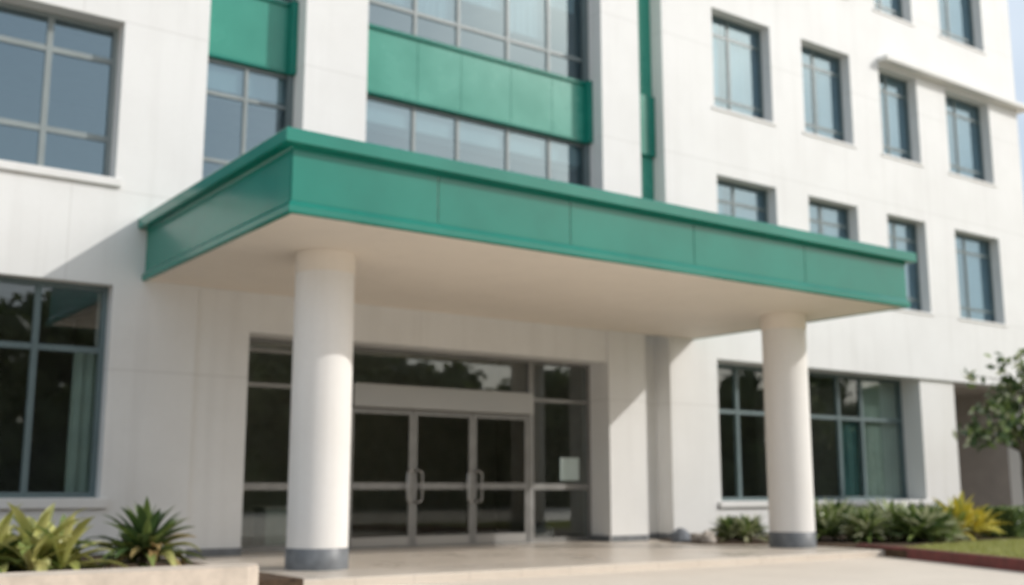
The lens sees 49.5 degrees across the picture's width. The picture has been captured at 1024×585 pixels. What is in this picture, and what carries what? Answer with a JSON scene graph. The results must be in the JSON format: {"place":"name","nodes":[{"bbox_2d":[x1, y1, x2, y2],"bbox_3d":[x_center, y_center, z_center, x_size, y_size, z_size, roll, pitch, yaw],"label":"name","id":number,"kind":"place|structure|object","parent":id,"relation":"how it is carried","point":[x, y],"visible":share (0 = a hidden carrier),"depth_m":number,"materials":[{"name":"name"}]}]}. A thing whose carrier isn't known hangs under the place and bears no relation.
{"place":"outdoors","nodes":[
{"label":"outdoors","id":0,"kind":"place"},
{"bbox_2d":[251,506,286,544],"bbox_3d":[-4.466,4.926,23.557,2.000,0.770,0.720,7,-12,-35],"label":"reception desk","id":1,"kind":"object","parent":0,"point":[270,525],"visible":0.4,"depth_m":22.93,"materials":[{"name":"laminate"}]},
{"bbox_2d":[0,0,1023,570],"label":"office building","id":2,"kind":"structure","parent":0,"point":[340,278],"depth_m":23.89,"materials":[{"name":"beige paint"}]},
{"bbox_2d":[0,276,108,508],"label":"window","id":3,"kind":"structure","parent":2,"relation":"in","point":[30,500],"depth_m":18.08,"materials":[{"name":"grey metal"}]},
{"bbox_2d":[0,1,121,187],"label":"window","id":4,"kind":"structure","parent":2,"relation":"in","point":[38,169],"depth_m":18.91,"materials":[{"name":"metal"}]},
{"bbox_2d":[64,352,96,491],"bbox_3d":[-7.130,2.203,18.658,0.590,2.400,0.080,7,-12,-35],"label":"curtain","id":5,"kind":"object","parent":2,"relation":"hanging from","point":[80,426],"visible":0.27,"depth_m":18.59,"materials":[{"name":"teal fabric"}]},
{"bbox_2d":[203,58,286,164],"bbox_3d":[-5.143,-2.745,21.089,1.906,3.226,0.120,7,-12,-35],"label":"window","id":6,"kind":"structure","parent":2,"relation":"in","point":[244,99],"depth_m":21.20,"materials":[{"name":"metal"}]},
{"bbox_2d":[348,407,413,547],"bbox_3d":[-2.563,3.636,21.861,1.432,2.690,0.167,7,-12,-35],"label":"entrance door","id":7,"kind":"structure","parent":2,"relation":"in","point":[386,541],"depth_m":21.90,"materials":[{"name":"grey metal"}]},
{"bbox_2d":[412,410,473,545],"bbox_3d":[-1.390,3.783,22.691,1.432,2.690,0.167,7,-12,-35],"label":"entrance door","id":8,"kind":"structure","parent":2,"relation":"in","point":[421,540],"depth_m":22.64,"materials":[{"name":"metal"}]},
{"bbox_2d":[366,95,582,185],"bbox_3d":[-0.774,-2.190,24.179,6.146,3.206,0.120,7,-12,-35],"label":"window","id":9,"kind":"structure","parent":2,"relation":"in","point":[413,109],"depth_m":24.29,"materials":[{"name":"metal"}]},
{"bbox_2d":[369,0,580,71],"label":"window","id":10,"kind":"structure","parent":2,"relation":"in","point":[523,17],"depth_m":25.39,"materials":[{"name":"metal"}]},
{"bbox_2d":[472,413,527,543],"bbox_3d":[-0.216,3.929,23.522,1.432,2.690,0.167,7,-12,-35],"label":"entrance door","id":11,"kind":"structure","parent":2,"relation":"in","point":[492,537],"depth_m":23.46,"materials":[{"name":"metal"}]},
{"bbox_2d":[522,525,553,537],"bbox_3d":[0.575,5.286,24.358,0.580,0.340,0.420,7,-12,-35],"label":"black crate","id":12,"kind":"object","parent":2,"relation":"on","point":[543,531],"visible":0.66,"depth_m":24.21,"materials":[{"name":"plastic"}]},
{"bbox_2d":[560,458,578,480],"bbox_3d":[1.286,3.930,24.705,0.520,0.500,0.006,7,-12,-35],"label":"notice sheet","id":13,"kind":"object","parent":2,"relation":"attached to","point":[569,469],"visible":1,"depth_m":24.70,"materials":[{"name":"white paper"}]},
{"bbox_2d":[717,179,767,222],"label":"window","id":14,"kind":"structure","parent":2,"relation":"in","point":[744,204],"depth_m":28.94,"materials":[{"name":"blue glass"}]},
{"bbox_2d":[711,14,776,126],"bbox_3d":[5.884,-5.847,29.171,2.400,2.768,0.523,7,-12,-35],"label":"window","id":15,"kind":"structure","parent":2,"relation":"in","point":[742,48],"depth_m":29.58,"materials":[{"name":"blue glass"}]},
{"bbox_2d":[717,364,934,507],"bbox_3d":[8.102,3.824,29.283,8.490,3.538,0.940,7,-12,-35],"label":"window","id":16,"kind":"structure","parent":2,"relation":"in","point":[861,500],"depth_m":30.32,"materials":[{"name":"grey metal"}]},
{"bbox_2d":[808,200,849,239],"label":"window","id":17,"kind":"structure","parent":2,"relation":"in","point":[835,225],"depth_m":30.91,"materials":[{"name":"blue glass"}]},
{"bbox_2d":[801,45,856,148],"bbox_3d":[8.661,-5.501,31.137,2.280,2.768,0.523,7,-12,-35],"label":"window","id":18,"kind":"structure","parent":2,"relation":"in","point":[828,77],"depth_m":31.54,"materials":[{"name":"blue glass"}]},
{"bbox_2d":[841,420,860,496],"bbox_3d":[9.286,4.584,30.660,0.850,2.120,0.080,7,-12,-35],"label":"curtain","id":19,"kind":"object","parent":2,"relation":"hanging from","point":[850,454],"visible":0.85,"depth_m":30.71,"materials":[{"name":"teal fabric"}]},
{"bbox_2d":[862,381,900,495],"bbox_3d":[10.423,4.144,31.567,1.750,3.300,0.081,7,-12,-35],"label":"curtain","id":20,"kind":"object","parent":2,"relation":"hanging from","point":[882,453],"visible":0.77,"depth_m":31.61,"materials":[{"name":"fabric"}]},
{"bbox_2d":[873,0,914,26],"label":"window","id":21,"kind":"structure","parent":2,"relation":"in","point":[890,8],"depth_m":34.00,"materials":[{"name":"white metal"}]},
{"bbox_2d":[878,72,923,166],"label":"window","id":22,"kind":"structure","parent":2,"relation":"in","point":[897,148],"depth_m":33.46,"materials":[{"name":"blue glass"}]},
{"bbox_2d":[887,218,933,315],"bbox_3d":[11.337,-0.755,32.252,2.030,2.808,0.523,7,-12,-35],"label":"window","id":23,"kind":"structure","parent":2,"relation":"in","point":[902,237],"depth_m":32.75,"materials":[{"name":"blue glass"}]},
{"bbox_2d":[938,0,986,54],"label":"window","id":24,"kind":"structure","parent":2,"relation":"in","point":[958,20],"depth_m":36.30,"materials":[{"name":"blue glass"}]},
{"bbox_2d":[945,95,996,187],"bbox_3d":[14.253,-4.803,35.093,2.590,2.768,0.523,7,-12,-35],"label":"window","id":25,"kind":"structure","parent":2,"relation":"in","point":[968,165],"depth_m":35.57,"materials":[{"name":"blue glass"}]},
{"bbox_2d":[955,233,1007,326],"bbox_3d":[14.253,-0.391,34.315,2.590,2.808,0.523,7,-12,-35],"label":"window","id":26,"kind":"structure","parent":2,"relation":"in","point":[979,309],"depth_m":34.79,"materials":[{"name":"blue glass"}]},
{"bbox_2d":[395,557,1023,584],"bbox_3d":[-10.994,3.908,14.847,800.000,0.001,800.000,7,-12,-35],"label":"ground","id":27,"kind":"structure","parent":0,"point":[879,571],"depth_m":16.26,"materials":[{"name":"beige concrete"}]},
{"bbox_2d":[0,563,258,584],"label":"planter kerb","id":28,"kind":"structure","parent":27,"relation":"on","point":[231,574],"depth_m":11.68,"materials":[{"name":"beige concrete"}]},
{"bbox_2d":[6,554,303,584],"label":"planting bed","id":29,"kind":"object","parent":27,"relation":"on","point":[269,579],"visible":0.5,"depth_m":13.59,"materials":[{"name":"soil"}]},
{"bbox_2d":[0,502,128,572],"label":"broad leaf plant","id":30,"kind":"object","parent":29,"relation":"on","point":[43,543],"visible":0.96,"depth_m":13.49,"materials":[{"name":"green plant"}]},
{"bbox_2d":[87,497,206,568],"bbox_3d":[-4.814,3.227,14.420,1.485,1.159,1.463,-6,-12,32],"label":"spiky plant","id":31,"kind":"object","parent":29,"relation":"on","point":[144,539],"visible":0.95,"depth_m":14.37,"materials":[{"name":"green plant"}]},
{"bbox_2d":[177,539,884,584],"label":"landing","id":32,"kind":"object","parent":27,"relation":"on","point":[389,566],"visible":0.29,"depth_m":18.50,"materials":[{"name":"concrete"}]},
{"bbox_2d":[690,533,701,540],"bbox_3d":[4.075,5.420,24.519,0.302,0.231,0.284,7,-12,-35],"label":"rock","id":33,"kind":"object","parent":32,"relation":"on","point":[695,536],"visible":0.67,"depth_m":24.42,"materials":[{"name":"stone"}]},
{"bbox_2d":[658,534,1022,558],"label":"garden bed","id":34,"kind":"object","parent":27,"relation":"on","point":[843,542],"visible":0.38,"depth_m":23.51,"materials":[{"name":"soil"}]},
{"bbox_2d":[669,528,690,542],"bbox_3d":[3.655,5.302,24.093,0.493,0.388,0.395,7,-12,-35],"label":"rock","id":35,"kind":"object","parent":34,"relation":"on","point":[678,535],"visible":0.77,"depth_m":23.95,"materials":[{"name":"grey stone"}]},
{"bbox_2d":[700,530,715,541],"bbox_3d":[4.211,5.259,23.756,0.356,0.344,0.322,7,-12,-35],"label":"rock","id":36,"kind":"object","parent":34,"relation":"on","point":[708,536],"visible":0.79,"depth_m":23.66,"materials":[{"name":"beige stone"}]},
{"bbox_2d":[709,513,768,541],"bbox_3d":[4.923,5.131,24.145,1.578,0.718,1.365,-8,-13,37],"label":"bushy shrub","id":37,"kind":"object","parent":34,"relation":"on","point":[743,528],"visible":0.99,"depth_m":23.95,"materials":[{"name":"green plant"}]},
{"bbox_2d":[814,498,863,540],"bbox_3d":[6.649,5.013,24.388,1.864,1.044,2.004,1,-10,-5],"label":"strap leaf shrub","id":38,"kind":"object","parent":34,"relation":"on","point":[825,525],"visible":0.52,"depth_m":23.95,"materials":[{"name":"green plant"}]},
{"bbox_2d":[814,497,872,541],"bbox_3d":[7.296,5.055,24.665,2.035,1.061,1.893,2,-10,-13],"label":"strap leaf shrub","id":39,"kind":"object","parent":34,"relation":"on","point":[834,506],"visible":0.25,"depth_m":24.43,"materials":[{"name":"green plant"}]},
{"bbox_2d":[834,505,903,543],"bbox_3d":[7.584,4.972,23.772,1.572,0.881,1.691,-1,-10,8],"label":"strap leaf shrub","id":40,"kind":"object","parent":34,"relation":"on","point":[867,524],"visible":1,"depth_m":23.50,"materials":[{"name":"green plant"}]},
{"bbox_2d":[852,497,907,539],"bbox_3d":[8.405,5.200,25.432,1.849,1.036,1.988,9,-14,-42],"label":"strap leaf shrub","id":41,"kind":"object","parent":34,"relation":"on","point":[876,506],"visible":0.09,"depth_m":25.27,"materials":[{"name":"green plant"}]},
{"bbox_2d":[873,497,965,542],"bbox_3d":[8.643,4.958,23.945,2.056,1.082,2.376,1,-10,-3],"label":"bushy shrub","id":42,"kind":"object","parent":34,"relation":"on","point":[921,522],"visible":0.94,"depth_m":23.51,"materials":[{"name":"green plant"}]},
{"bbox_2d":[931,508,975,541],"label":"silvery shrub","id":43,"kind":"object","parent":34,"relation":"on","point":[955,527],"visible":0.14,"depth_m":23.81,"materials":[{"name":"green plant"}]},
{"bbox_2d":[933,490,1011,539],"bbox_3d":[10.227,5.125,25.271,2.261,1.239,1.956,2,-10,-10],"label":"yellow plant","id":44,"kind":"object","parent":34,"relation":"on","point":[974,519],"visible":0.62,"depth_m":25.15,"materials":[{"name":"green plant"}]},
{"bbox_2d":[953,349,1023,493],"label":"tree","id":45,"kind":"object","parent":34,"relation":"on","point":[1005,407],"visible":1,"depth_m":28.83,"materials":[{"name":"green plant"}]},
{"bbox_2d":[980,505,1023,537],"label":"trimmed hedge","id":46,"kind":"object","parent":34,"relation":"on","point":[1013,515],"visible":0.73,"depth_m":25.87,"materials":[{"name":"green plant"}]},
{"bbox_2d":[855,544,1023,571],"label":"garden kerb","id":47,"kind":"structure","parent":27,"relation":"on","point":[990,561],"depth_m":18.73,"materials":[{"name":"red paint"}]},
{"bbox_2d":[905,537,1023,557],"bbox_3d":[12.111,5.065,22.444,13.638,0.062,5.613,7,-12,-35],"label":"lawn grass","id":48,"kind":"structure","parent":0,"point":[962,546],"depth_m":21.26,"materials":[{"name":"green plant"}]},
{"bbox_2d":[1007,0,1023,197],"label":"sky","id":49,"kind":"structure","parent":0,"point":[1015,7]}
]}

